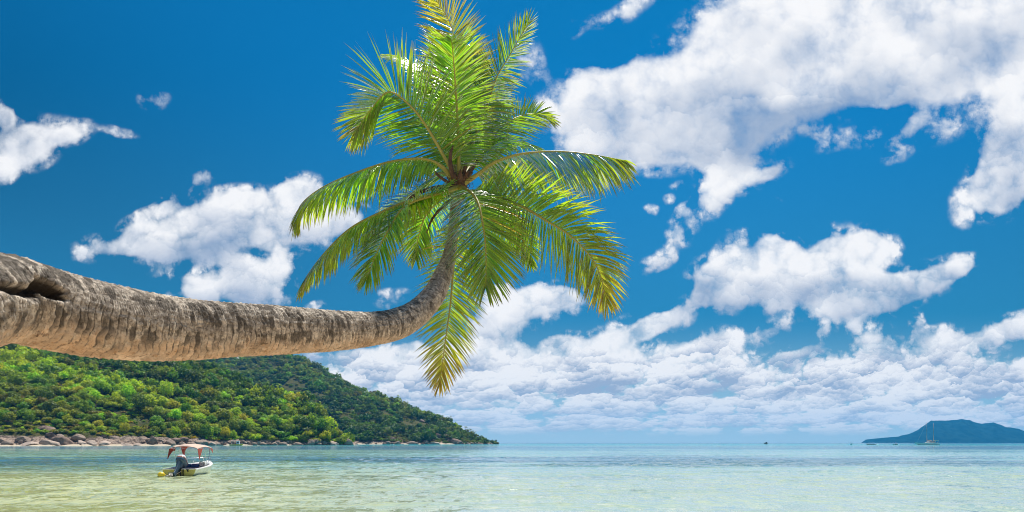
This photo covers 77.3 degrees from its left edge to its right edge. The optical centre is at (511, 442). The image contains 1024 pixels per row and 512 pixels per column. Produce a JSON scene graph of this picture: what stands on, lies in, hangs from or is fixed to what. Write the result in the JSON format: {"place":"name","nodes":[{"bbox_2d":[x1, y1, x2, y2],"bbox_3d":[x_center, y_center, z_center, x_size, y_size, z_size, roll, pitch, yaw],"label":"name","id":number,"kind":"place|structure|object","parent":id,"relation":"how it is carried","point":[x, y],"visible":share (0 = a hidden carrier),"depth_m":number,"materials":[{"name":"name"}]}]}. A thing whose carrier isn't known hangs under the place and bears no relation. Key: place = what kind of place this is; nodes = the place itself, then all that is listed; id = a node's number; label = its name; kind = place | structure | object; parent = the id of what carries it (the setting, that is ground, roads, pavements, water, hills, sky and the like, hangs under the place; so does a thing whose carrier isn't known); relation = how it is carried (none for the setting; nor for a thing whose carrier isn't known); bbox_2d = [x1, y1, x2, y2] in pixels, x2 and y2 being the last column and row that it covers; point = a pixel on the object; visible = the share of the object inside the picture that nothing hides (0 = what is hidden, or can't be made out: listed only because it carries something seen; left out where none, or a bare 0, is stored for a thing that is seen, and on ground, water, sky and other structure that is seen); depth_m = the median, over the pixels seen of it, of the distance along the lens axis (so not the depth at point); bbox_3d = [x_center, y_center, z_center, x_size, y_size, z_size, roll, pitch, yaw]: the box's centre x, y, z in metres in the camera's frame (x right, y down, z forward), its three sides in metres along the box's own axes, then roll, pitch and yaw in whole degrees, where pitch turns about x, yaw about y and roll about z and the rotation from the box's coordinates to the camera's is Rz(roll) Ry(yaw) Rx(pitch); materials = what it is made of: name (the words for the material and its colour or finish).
{"place":"outdoors","nodes":[
{"label":"outdoors","id":0,"kind":"place"},
{"bbox_2d":[0,357,333,445],"bbox_3d":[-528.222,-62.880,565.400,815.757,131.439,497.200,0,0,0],"label":"hill","id":1,"kind":"structure","parent":0,"point":[97,438],"depth_m":403.78,"materials":[{"name":"green plant"}]},
{"bbox_2d":[0,393,7,402],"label":"tall tree","id":2,"kind":"object","parent":1,"relation":"on","point":[2,398],"visible":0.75,"depth_m":402.50,"materials":[{"name":"green plant"}]},
{"bbox_2d":[0,382,9,391],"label":"broad tree","id":3,"kind":"object","parent":1,"relation":"on","point":[4,386],"visible":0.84,"depth_m":418.56,"materials":[{"name":"green plant"}]},
{"bbox_2d":[0,402,10,407],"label":"broad tree","id":4,"kind":"object","parent":1,"relation":"on","point":[3,404],"visible":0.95,"depth_m":398.25,"materials":[{"name":"green plant"}]},
{"bbox_2d":[1,440,13,444],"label":"boulder","id":5,"kind":"object","parent":1,"relation":"on","point":[7,442],"visible":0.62,"depth_m":358.93,"materials":[{"name":"stone"}]},
{"bbox_2d":[0,412,16,422],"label":"broad tree","id":6,"kind":"object","parent":1,"relation":"on","point":[11,416],"visible":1,"depth_m":384.65,"materials":[{"name":"green plant"}]},
{"bbox_2d":[5,391,20,397],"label":"broad tree","id":7,"kind":"object","parent":1,"relation":"on","point":[12,394],"visible":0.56,"depth_m":406.54,"materials":[{"name":"green plant"}]},
{"bbox_2d":[5,395,24,406],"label":"broad tree","id":8,"kind":"object","parent":1,"relation":"on","point":[13,400],"visible":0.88,"depth_m":401.80,"materials":[{"name":"green plant"}]},
{"bbox_2d":[4,372,26,384],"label":"tall tree","id":9,"kind":"object","parent":1,"relation":"on","point":[12,379],"visible":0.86,"depth_m":431.72,"materials":[{"name":"green plant"}]},
{"bbox_2d":[15,436,30,441],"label":"boulder","id":10,"kind":"object","parent":1,"relation":"on","point":[24,438],"visible":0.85,"depth_m":365.83,"materials":[{"name":"stone"}]},
{"bbox_2d":[16,401,30,409],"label":"broad tree","id":11,"kind":"object","parent":1,"relation":"on","point":[21,404],"visible":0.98,"depth_m":399.63,"materials":[{"name":"green plant"}]},
{"bbox_2d":[18,389,30,396],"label":"broad tree","id":12,"kind":"object","parent":1,"relation":"on","point":[25,392],"visible":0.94,"depth_m":415.90,"materials":[{"name":"green plant"}]},
{"bbox_2d":[17,384,33,390],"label":"broad tree","id":13,"kind":"object","parent":1,"relation":"on","point":[22,387],"visible":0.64,"depth_m":423.39,"materials":[{"name":"green plant"}]},
{"bbox_2d":[20,441,38,445],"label":"boulder","id":14,"kind":"object","parent":1,"relation":"on","point":[27,443],"visible":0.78,"depth_m":362.13,"materials":[{"name":"stone"}]},
{"bbox_2d":[25,409,35,419],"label":"tall tree","id":15,"kind":"object","parent":1,"relation":"on","point":[31,416],"visible":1,"depth_m":388.40,"materials":[{"name":"green plant"}]},
{"bbox_2d":[24,398,39,406],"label":"broad tree","id":16,"kind":"object","parent":1,"relation":"on","point":[33,402],"visible":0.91,"depth_m":404.71,"materials":[{"name":"green plant"}]},
{"bbox_2d":[27,387,38,395],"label":"broad tree","id":17,"kind":"object","parent":1,"relation":"on","point":[32,390],"visible":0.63,"depth_m":422.13,"materials":[{"name":"green plant"}]},
{"bbox_2d":[29,376,45,384],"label":"broad tree","id":18,"kind":"object","parent":1,"relation":"on","point":[38,379],"visible":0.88,"depth_m":439.23,"materials":[{"name":"green plant"}]},
{"bbox_2d":[34,409,45,418],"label":"broad tree","id":19,"kind":"object","parent":1,"relation":"on","point":[40,412],"visible":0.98,"depth_m":394.06,"materials":[{"name":"green plant"}]},
{"bbox_2d":[36,396,47,405],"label":"broad tree","id":20,"kind":"object","parent":1,"relation":"on","point":[42,400],"visible":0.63,"depth_m":405.48,"materials":[{"name":"green plant"}]},
{"bbox_2d":[35,386,55,399],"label":"tall tree","id":21,"kind":"object","parent":1,"relation":"on","point":[41,392],"visible":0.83,"depth_m":412.76,"materials":[{"name":"green plant"}]},
{"bbox_2d":[38,425,55,431],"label":"boulder","id":22,"kind":"object","parent":1,"relation":"on","point":[49,428],"visible":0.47,"depth_m":380.66,"materials":[{"name":"stone"}]},
{"bbox_2d":[39,399,59,411],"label":"broad tree","id":23,"kind":"object","parent":1,"relation":"on","point":[50,404],"visible":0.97,"depth_m":399.83,"materials":[{"name":"green plant"}]},
{"bbox_2d":[41,378,57,385],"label":"broad tree","id":24,"kind":"object","parent":1,"relation":"on","point":[49,381],"visible":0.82,"depth_m":443.39,"materials":[{"name":"green plant"}]},
{"bbox_2d":[39,440,60,445],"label":"boulder","id":25,"kind":"object","parent":1,"relation":"on","point":[47,442],"visible":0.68,"depth_m":366.52,"materials":[{"name":"stone"}]},
{"bbox_2d":[49,385,62,394],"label":"broad tree","id":26,"kind":"object","parent":1,"relation":"on","point":[55,388],"visible":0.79,"depth_m":428.17,"materials":[{"name":"green plant"}]},
{"bbox_2d":[51,418,63,423],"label":"broad tree","id":27,"kind":"object","parent":1,"relation":"on","point":[56,421],"visible":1,"depth_m":389.29,"materials":[{"name":"green plant"}]},
{"bbox_2d":[51,407,68,414],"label":"broad tree","id":28,"kind":"object","parent":1,"relation":"on","point":[58,409],"visible":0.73,"depth_m":397.29,"materials":[{"name":"green plant"}]},
{"bbox_2d":[53,396,66,401],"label":"broad tree","id":29,"kind":"object","parent":1,"relation":"on","point":[55,399],"visible":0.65,"depth_m":412.82,"materials":[{"name":"green plant"}]},
{"bbox_2d":[50,436,73,444],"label":"boulder","id":30,"kind":"object","parent":1,"relation":"on","point":[64,440],"visible":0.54,"depth_m":369.70,"materials":[{"name":"stone"}]},
{"bbox_2d":[56,411,68,419],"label":"broad tree","id":31,"kind":"object","parent":1,"relation":"on","point":[61,414],"visible":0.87,"depth_m":395.27,"materials":[{"name":"green plant"}]},
{"bbox_2d":[61,414,73,421],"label":"broad tree","id":32,"kind":"object","parent":1,"relation":"on","point":[64,418],"visible":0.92,"depth_m":394.21,"materials":[{"name":"green plant"}]},
{"bbox_2d":[62,380,74,386],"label":"tall tree","id":33,"kind":"object","parent":1,"relation":"on","point":[70,383],"visible":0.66,"depth_m":441.48,"materials":[{"name":"green plant"}]},
{"bbox_2d":[60,389,77,395],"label":"broad tree","id":34,"kind":"object","parent":1,"relation":"on","point":[68,392],"visible":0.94,"depth_m":426.64,"materials":[{"name":"green plant"}]},
{"bbox_2d":[65,395,79,402],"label":"broad tree","id":35,"kind":"object","parent":1,"relation":"on","point":[73,399],"visible":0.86,"depth_m":414.68,"materials":[{"name":"green plant"}]},
{"bbox_2d":[66,418,80,425],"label":"broad tree","id":36,"kind":"object","parent":1,"relation":"on","point":[73,421],"visible":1,"depth_m":392.91,"materials":[{"name":"green plant"}]},
{"bbox_2d":[66,408,82,417],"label":"broad tree","id":37,"kind":"object","parent":1,"relation":"on","point":[74,412],"visible":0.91,"depth_m":399.14,"materials":[{"name":"green plant"}]},
{"bbox_2d":[71,434,85,440],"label":"boulder","id":38,"kind":"object","parent":1,"relation":"on","point":[76,437],"visible":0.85,"depth_m":378.08,"materials":[{"name":"stone"}]},
{"bbox_2d":[74,399,91,411],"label":"broad tree","id":39,"kind":"object","parent":1,"relation":"on","point":[81,406],"visible":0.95,"depth_m":406.38,"materials":[{"name":"green plant"}]},
{"bbox_2d":[79,379,95,386],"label":"broad tree","id":40,"kind":"object","parent":1,"relation":"on","point":[85,382],"visible":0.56,"depth_m":445.31,"materials":[{"name":"green plant"}]},
{"bbox_2d":[82,394,96,401],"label":"broad tree","id":41,"kind":"object","parent":1,"relation":"on","point":[91,397],"visible":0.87,"depth_m":424.93,"materials":[{"name":"green plant"}]},
{"bbox_2d":[85,413,100,421],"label":"broad tree","id":42,"kind":"object","parent":1,"relation":"on","point":[93,417],"visible":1,"depth_m":400.84,"materials":[{"name":"green plant"}]},
{"bbox_2d":[88,390,101,399],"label":"broad tree","id":43,"kind":"object","parent":1,"relation":"on","point":[95,393],"visible":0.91,"depth_m":429.63,"materials":[{"name":"green plant"}]},
{"bbox_2d":[92,420,103,425],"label":"broad tree","id":44,"kind":"object","parent":1,"relation":"on","point":[98,423],"visible":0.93,"depth_m":396.84,"materials":[{"name":"green plant"}]},
{"bbox_2d":[93,378,111,394],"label":"broad tree","id":45,"kind":"object","parent":1,"relation":"on","point":[100,384],"visible":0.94,"depth_m":442.04,"materials":[{"name":"green plant"}]},
{"bbox_2d":[96,399,108,404],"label":"broad tree","id":46,"kind":"object","parent":1,"relation":"on","point":[101,401],"visible":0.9,"depth_m":423.93,"materials":[{"name":"green plant"}]},
{"bbox_2d":[98,440,110,445],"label":"boulder","id":47,"kind":"object","parent":1,"relation":"on","point":[103,443],"visible":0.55,"depth_m":380.76,"materials":[{"name":"stone"}]},
{"bbox_2d":[101,410,114,419],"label":"broad tree","id":48,"kind":"object","parent":1,"relation":"on","point":[107,415],"visible":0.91,"depth_m":407.20,"materials":[{"name":"green plant"}]},
{"bbox_2d":[104,418,119,424],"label":"broad tree","id":49,"kind":"object","parent":1,"relation":"on","point":[109,421],"visible":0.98,"depth_m":402.55,"materials":[{"name":"green plant"}]},
{"bbox_2d":[103,401,122,407],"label":"umbrella tree","id":50,"kind":"object","parent":1,"relation":"on","point":[112,403],"visible":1,"depth_m":425.08,"materials":[{"name":"green plant"}]},
{"bbox_2d":[111,395,127,404],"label":"broad tree","id":51,"kind":"object","parent":1,"relation":"on","point":[121,399],"visible":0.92,"depth_m":429.54,"materials":[{"name":"green plant"}]},
{"bbox_2d":[117,415,128,422],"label":"broad tree","id":52,"kind":"object","parent":1,"relation":"on","point":[123,419],"visible":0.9,"depth_m":408.20,"materials":[{"name":"green plant"}]},
{"bbox_2d":[119,422,129,431],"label":"tall tree","id":53,"kind":"object","parent":1,"relation":"on","point":[122,426],"visible":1,"depth_m":400.78,"materials":[{"name":"green plant"}]},
{"bbox_2d":[121,383,135,396],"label":"tall tree","id":54,"kind":"object","parent":1,"relation":"on","point":[129,390],"visible":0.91,"depth_m":439.12,"materials":[{"name":"green plant"}]},
{"bbox_2d":[129,393,146,409],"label":"tall tree","id":55,"kind":"object","parent":1,"relation":"on","point":[137,402],"visible":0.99,"depth_m":428.55,"materials":[{"name":"green plant"}]},
{"bbox_2d":[136,427,147,432],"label":"broad tree","id":56,"kind":"object","parent":1,"relation":"on","point":[142,430],"visible":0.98,"depth_m":403.57,"materials":[{"name":"green plant"}]},
{"bbox_2d":[141,406,153,413],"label":"broad tree","id":57,"kind":"object","parent":1,"relation":"on","point":[147,409],"visible":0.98,"depth_m":428.61,"materials":[{"name":"green plant"}]},
{"bbox_2d":[138,394,158,406],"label":"broad tree","id":58,"kind":"object","parent":1,"relation":"on","point":[150,401],"visible":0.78,"depth_m":435.85,"materials":[{"name":"green plant"}]},
{"bbox_2d":[147,435,157,444],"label":"boulder","id":59,"kind":"object","parent":1,"relation":"on","point":[152,440],"visible":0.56,"depth_m":395.47,"materials":[{"name":"stone"}]},
{"bbox_2d":[149,426,161,431],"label":"broad tree","id":60,"kind":"object","parent":1,"relation":"on","point":[154,429],"visible":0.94,"depth_m":409.25,"materials":[{"name":"green plant"}]},
{"bbox_2d":[149,419,165,426],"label":"broad tree","id":61,"kind":"object","parent":1,"relation":"on","point":[156,423],"visible":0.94,"depth_m":414.79,"materials":[{"name":"green plant"}]},
{"bbox_2d":[150,415,164,421],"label":"broad tree","id":62,"kind":"object","parent":1,"relation":"on","point":[154,418],"visible":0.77,"depth_m":419.96,"materials":[{"name":"green plant"}]},
{"bbox_2d":[151,405,165,415],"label":"tall tree","id":63,"kind":"object","parent":1,"relation":"on","point":[157,410],"visible":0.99,"depth_m":429.00,"materials":[{"name":"green plant"}]},
{"bbox_2d":[157,398,170,406],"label":"broad tree","id":64,"kind":"object","parent":1,"relation":"on","point":[162,402],"visible":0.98,"depth_m":441.58,"materials":[{"name":"green plant"}]},
{"bbox_2d":[157,379,173,397],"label":"tall tree","id":65,"kind":"object","parent":1,"relation":"on","point":[167,389],"visible":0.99,"depth_m":458.06,"materials":[{"name":"green plant"}]},
{"bbox_2d":[160,409,171,417],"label":"broad tree","id":66,"kind":"object","parent":1,"relation":"on","point":[163,415],"visible":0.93,"depth_m":431.18,"materials":[{"name":"green plant"}]},
{"bbox_2d":[165,400,181,409],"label":"broad tree","id":67,"kind":"object","parent":1,"relation":"on","point":[173,403],"visible":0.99,"depth_m":445.07,"materials":[{"name":"green plant"}]},
{"bbox_2d":[166,409,182,419],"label":"broad tree","id":68,"kind":"object","parent":1,"relation":"on","point":[175,413],"visible":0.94,"depth_m":430.50,"materials":[{"name":"green plant"}]},
{"bbox_2d":[170,426,180,433],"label":"tall tree","id":69,"kind":"object","parent":1,"relation":"on","point":[176,431],"visible":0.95,"depth_m":416.63,"materials":[{"name":"green plant"}]},
{"bbox_2d":[0,343,354,441],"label":"hillside forest","id":70,"kind":"object","parent":1,"relation":"on","point":[46,364],"visible":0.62,"depth_m":488.52,"materials":[{"name":"green plant"}]},
{"bbox_2d":[175,420,185,429],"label":"tall tree","id":71,"kind":"object","parent":1,"relation":"on","point":[180,424],"visible":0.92,"depth_m":423.02,"materials":[{"name":"green plant"}]},
{"bbox_2d":[179,402,192,413],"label":"broad tree","id":72,"kind":"object","parent":1,"relation":"on","point":[185,407],"visible":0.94,"depth_m":444.33,"materials":[{"name":"green plant"}]},
{"bbox_2d":[181,426,191,434],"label":"broad tree","id":73,"kind":"object","parent":1,"relation":"on","point":[186,430],"visible":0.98,"depth_m":421.44,"materials":[{"name":"green plant"}]},
{"bbox_2d":[181,410,193,422],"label":"broad tree","id":74,"kind":"object","parent":1,"relation":"on","point":[185,415],"visible":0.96,"depth_m":435.57,"materials":[{"name":"green plant"}]},
{"bbox_2d":[188,421,200,433],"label":"broad tree","id":75,"kind":"object","parent":1,"relation":"on","point":[194,426],"visible":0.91,"depth_m":427.36,"materials":[{"name":"green plant"}]},
{"bbox_2d":[190,413,205,420],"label":"broad tree","id":76,"kind":"object","parent":1,"relation":"on","point":[199,416],"visible":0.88,"depth_m":442.75,"materials":[{"name":"green plant"}]},
{"bbox_2d":[197,408,209,415],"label":"broad tree","id":77,"kind":"object","parent":1,"relation":"on","point":[204,411],"visible":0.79,"depth_m":452.15,"materials":[{"name":"green plant"}]},
{"bbox_2d":[195,423,212,436],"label":"broad tree","id":78,"kind":"object","parent":1,"relation":"on","point":[206,428],"visible":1,"depth_m":428.80,"materials":[{"name":"green plant"}]},
{"bbox_2d":[205,415,217,423],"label":"broad tree","id":79,"kind":"object","parent":1,"relation":"on","point":[211,418],"visible":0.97,"depth_m":447.63,"materials":[{"name":"green plant"}]},
{"bbox_2d":[215,408,233,420],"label":"broad tree","id":80,"kind":"object","parent":1,"relation":"on","point":[223,413],"visible":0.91,"depth_m":455.83,"materials":[{"name":"green plant"}]},
{"bbox_2d":[220,426,230,437],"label":"tall tree","id":81,"kind":"object","parent":1,"relation":"on","point":[226,430],"visible":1,"depth_m":439.19,"materials":[{"name":"green plant"}]},
{"bbox_2d":[225,417,242,432],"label":"tall tree","id":82,"kind":"object","parent":1,"relation":"on","point":[232,424],"visible":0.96,"depth_m":448.70,"materials":[{"name":"green plant"}]},
{"bbox_2d":[229,407,241,415],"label":"broad tree","id":83,"kind":"object","parent":1,"relation":"on","point":[234,410],"visible":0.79,"depth_m":465.33,"materials":[{"name":"green plant"}]},
{"bbox_2d":[234,419,248,429],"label":"broad tree","id":84,"kind":"object","parent":1,"relation":"on","point":[244,422],"visible":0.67,"depth_m":453.85,"materials":[{"name":"green plant"}]},
{"bbox_2d":[241,409,254,417],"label":"broad tree","id":85,"kind":"object","parent":1,"relation":"on","point":[248,413],"visible":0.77,"depth_m":468.76,"materials":[{"name":"green plant"}]},
{"bbox_2d":[0,356,498,443],"bbox_3d":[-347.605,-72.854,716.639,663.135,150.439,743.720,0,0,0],"label":"undergrowth","id":86,"kind":"object","parent":1,"relation":"on","point":[147,426],"visible":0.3,"depth_m":429.42,"materials":[{"name":"green plant"}]},
{"bbox_2d":[249,433,263,439],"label":"umbrella tree","id":87,"kind":"object","parent":1,"relation":"on","point":[256,436],"visible":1,"depth_m":449.42,"materials":[{"name":"green plant"}]},
{"bbox_2d":[259,425,272,433],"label":"broad tree","id":88,"kind":"object","parent":1,"relation":"on","point":[267,428],"visible":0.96,"depth_m":460.07,"materials":[{"name":"green plant"}]},
{"bbox_2d":[268,415,281,425],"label":"tall tree","id":89,"kind":"object","parent":1,"relation":"on","point":[274,417],"visible":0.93,"depth_m":473.72,"materials":[{"name":"green plant"}]},
{"bbox_2d":[270,431,291,436],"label":"umbrella tree","id":90,"kind":"object","parent":1,"relation":"on","point":[282,433],"visible":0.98,"depth_m":464.43,"materials":[{"name":"green plant"}]},
{"bbox_2d":[282,422,294,435],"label":"tall tree","id":91,"kind":"object","parent":1,"relation":"on","point":[287,427],"visible":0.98,"depth_m":469.93,"materials":[{"name":"green plant"}]},
{"bbox_2d":[293,414,309,421],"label":"broad tree","id":92,"kind":"object","parent":1,"relation":"on","point":[301,417],"visible":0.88,"depth_m":484.32,"materials":[{"name":"green plant"}]},
{"bbox_2d":[300,419,313,430],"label":"broad tree","id":93,"kind":"object","parent":1,"relation":"on","point":[306,423],"visible":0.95,"depth_m":479.94,"materials":[{"name":"green plant"}]},
{"bbox_2d":[314,418,328,430],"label":"broad tree","id":94,"kind":"object","parent":1,"relation":"on","point":[321,422],"visible":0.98,"depth_m":483.98,"materials":[{"name":"green plant"}]},
{"bbox_2d":[319,430,330,439],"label":"broad tree","id":95,"kind":"object","parent":1,"relation":"on","point":[326,434],"visible":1,"depth_m":476.39,"materials":[{"name":"green plant"}]},
{"bbox_2d":[205,357,466,443],"bbox_3d":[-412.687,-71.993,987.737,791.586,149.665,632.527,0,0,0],"label":"hill","id":96,"kind":"structure","parent":0,"point":[313,391],"depth_m":862.30,"materials":[{"name":"green plant"}]},
{"bbox_2d":[201,354,496,442],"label":"distant forest","id":97,"kind":"object","parent":96,"relation":"on","point":[346,393],"visible":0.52,"depth_m":871.04,"materials":[{"name":"green plant"}]},
{"bbox_2d":[0,443,1023,511],"bbox_3d":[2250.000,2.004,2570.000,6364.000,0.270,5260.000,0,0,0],"label":"sea","id":98,"kind":"structure","parent":0,"point":[727,477],"depth_m":35.58,"materials":[{"name":"liquid"}]},
{"bbox_2d":[162,444,212,476],"bbox_3d":[-20.409,1.312,40.552,2.020,2.440,5.889,0,0,-4],"label":"motorboat","id":99,"kind":"object","parent":98,"relation":"on","point":[183,467],"visible":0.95,"depth_m":39.76,"materials":[{"name":"white plastic"}]},
{"bbox_2d":[915,425,939,444],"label":"sailing catamaran","id":100,"kind":"object","parent":98,"relation":"on","point":[930,442],"visible":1,"depth_m":601.15,"materials":[{"name":"white plastic"}]},
{"bbox_2d":[0,0,1023,442],"label":"sky","id":101,"kind":"structure","parent":0,"point":[822,230],"materials":[{"name":"blue"}]},
{"bbox_2d":[862,419,1023,442],"bbox_3d":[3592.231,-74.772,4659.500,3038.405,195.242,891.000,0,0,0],"label":"island","id":102,"kind":"structure","parent":0,"point":[959,431],"depth_m":4423.96,"materials":[{"name":"blue"}]},
{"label":"beach","id":103,"kind":"structure","parent":0,"visible":0},
{"bbox_2d":[0,0,640,397],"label":"coconut palm","id":104,"kind":"object","parent":103,"relation":"on","point":[462,122],"visible":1,"depth_m":9.42,"materials":[{"name":"green plant"}]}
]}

